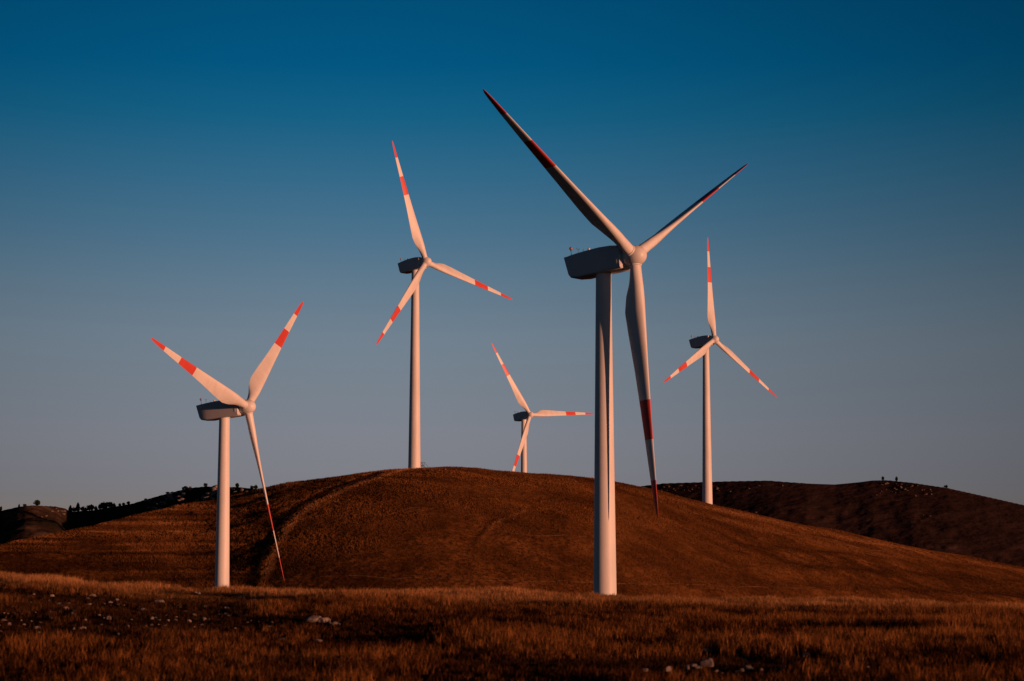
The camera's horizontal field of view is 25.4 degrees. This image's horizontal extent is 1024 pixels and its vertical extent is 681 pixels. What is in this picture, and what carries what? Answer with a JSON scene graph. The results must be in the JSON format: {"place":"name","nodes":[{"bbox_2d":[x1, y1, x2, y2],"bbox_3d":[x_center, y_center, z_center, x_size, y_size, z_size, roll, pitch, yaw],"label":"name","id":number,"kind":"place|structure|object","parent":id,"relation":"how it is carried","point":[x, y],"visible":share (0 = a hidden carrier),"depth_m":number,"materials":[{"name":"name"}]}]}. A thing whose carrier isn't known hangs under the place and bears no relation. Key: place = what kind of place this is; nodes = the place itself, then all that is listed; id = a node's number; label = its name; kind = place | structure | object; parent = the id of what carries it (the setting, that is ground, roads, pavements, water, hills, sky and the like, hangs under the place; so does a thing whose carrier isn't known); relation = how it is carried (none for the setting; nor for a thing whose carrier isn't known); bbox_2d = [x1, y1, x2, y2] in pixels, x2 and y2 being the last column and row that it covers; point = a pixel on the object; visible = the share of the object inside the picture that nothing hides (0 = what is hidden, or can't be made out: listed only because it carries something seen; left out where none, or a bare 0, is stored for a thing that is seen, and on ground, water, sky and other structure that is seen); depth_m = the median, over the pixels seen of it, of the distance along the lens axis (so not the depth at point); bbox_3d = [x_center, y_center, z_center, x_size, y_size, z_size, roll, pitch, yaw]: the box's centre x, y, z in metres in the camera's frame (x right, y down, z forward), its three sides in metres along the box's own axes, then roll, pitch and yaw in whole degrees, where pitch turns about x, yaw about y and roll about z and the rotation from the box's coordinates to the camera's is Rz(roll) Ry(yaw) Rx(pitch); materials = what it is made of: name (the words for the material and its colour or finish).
{"place":"outdoors","nodes":[
{"label":"outdoors","id":0,"kind":"place"},
{"bbox_2d":[0,486,255,543],"bbox_3d":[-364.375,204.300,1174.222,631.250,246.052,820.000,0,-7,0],"label":"rocky hill","id":1,"kind":"structure","parent":0,"point":[21,522],"depth_m":1068.63,"materials":[{"name":"brown plant"}]},
{"bbox_2d":[0,466,1023,603],"bbox_3d":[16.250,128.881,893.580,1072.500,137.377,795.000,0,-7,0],"label":"hill","id":2,"kind":"structure","parent":0,"point":[558,570],"depth_m":643.75,"materials":[{"name":"brown plant"}]},
{"bbox_2d":[254,475,375,575],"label":"track","id":3,"kind":"structure","parent":2,"relation":"on","point":[263,553],"depth_m":630.46,"materials":[{"name":"brown soil"}]},
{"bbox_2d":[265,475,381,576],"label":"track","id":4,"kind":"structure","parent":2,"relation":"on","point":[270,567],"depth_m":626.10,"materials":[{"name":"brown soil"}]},
{"bbox_2d":[376,141,511,467],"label":"wind turbine","id":5,"kind":"object","parent":2,"relation":"on","point":[416,267],"visible":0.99,"depth_m":723.38,"materials":[{"name":"paint"}]},
{"bbox_2d":[492,344,592,472],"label":"wind turbine","id":6,"kind":"object","parent":2,"relation":"on","point":[525,417],"visible":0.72,"depth_m":1088.29,"materials":[{"name":"paint"}]},
{"bbox_2d":[502,532,587,536],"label":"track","id":7,"kind":"structure","parent":2,"relation":"on","point":[549,535],"depth_m":640.24,"materials":[{"name":"brown soil"}]},
{"bbox_2d":[320,575,809,588],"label":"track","id":8,"kind":"structure","parent":2,"relation":"on","point":[539,581],"depth_m":599.57,"materials":[{"name":"brown soil"}]},
{"bbox_2d":[663,239,775,504],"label":"wind turbine","id":9,"kind":"object","parent":2,"relation":"on","point":[704,343],"visible":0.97,"depth_m":867.63,"materials":[{"name":"paint"}]},
{"bbox_2d":[735,521,1001,575],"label":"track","id":10,"kind":"structure","parent":2,"relation":"on","point":[863,548],"depth_m":832.94,"materials":[{"name":"brown soil"}]},
{"bbox_2d":[0,570,1023,680],"bbox_3d":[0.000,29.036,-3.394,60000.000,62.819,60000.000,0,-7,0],"label":"ground","id":11,"kind":"structure","parent":0,"point":[96,620],"depth_m":71.36,"materials":[{"name":"brown plant"}]},
{"bbox_2d":[151,302,302,586],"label":"wind turbine","id":12,"kind":"object","parent":11,"relation":"on","point":[227,406],"visible":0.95,"depth_m":506.87,"materials":[{"name":"paint"}]},
{"bbox_2d":[304,615,320,621],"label":"stone","id":13,"kind":"object","parent":11,"relation":"on","point":[313,618],"visible":0.9,"depth_m":80.03,"materials":[{"name":"stone"}]},
{"bbox_2d":[317,617,330,622],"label":"stone","id":14,"kind":"object","parent":11,"relation":"on","point":[323,620],"visible":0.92,"depth_m":79.98,"materials":[{"name":"stone"}]},
{"bbox_2d":[483,89,747,595],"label":"wind turbine","id":15,"kind":"object","parent":11,"relation":"on","point":[601,265],"visible":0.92,"depth_m":345.56,"materials":[{"name":"paint"}]},
{"bbox_2d":[663,666,671,671],"bbox_3d":[3.518,7.477,51.584,0.228,0.201,0.222,5,-8,-35],"label":"stone","id":16,"kind":"object","parent":11,"relation":"on","point":[666,669],"visible":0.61,"depth_m":51.49,"materials":[{"name":"stone"}]},
{"bbox_2d":[701,648,711,652],"bbox_3d":[5.411,8.625,63.111,0.275,0.182,0.219,-2,-7,16],"label":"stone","id":17,"kind":"object","parent":11,"relation":"on","point":[703,650],"visible":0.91,"depth_m":63.03,"materials":[{"name":"stone"}]},
{"bbox_2d":[700,658,713,666],"bbox_3d":[4.615,7.657,53.663,0.399,0.308,0.356,-14,-3,30],"label":"stone","id":18,"kind":"object","parent":11,"relation":"on","point":[708,660],"visible":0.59,"depth_m":53.55,"materials":[{"name":"stone"}]},
{"bbox_2d":[744,665,753,669],"bbox_3d":[5.460,7.573,52.486,0.248,0.182,0.215,4,-8,-30],"label":"stone","id":19,"kind":"object","parent":11,"relation":"on","point":[748,667],"visible":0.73,"depth_m":52.39,"materials":[{"name":"stone"}]},
{"bbox_2d":[0,0,1023,511],"label":"sky","id":20,"kind":"structure","parent":0,"point":[186,176],"materials":[{"name":"blue"}]},
{"bbox_2d":[642,480,1023,566],"bbox_3d":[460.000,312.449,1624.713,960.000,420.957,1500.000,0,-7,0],"label":"hill","id":21,"kind":"structure","parent":0,"point":[972,525],"depth_m":1520.38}
]}

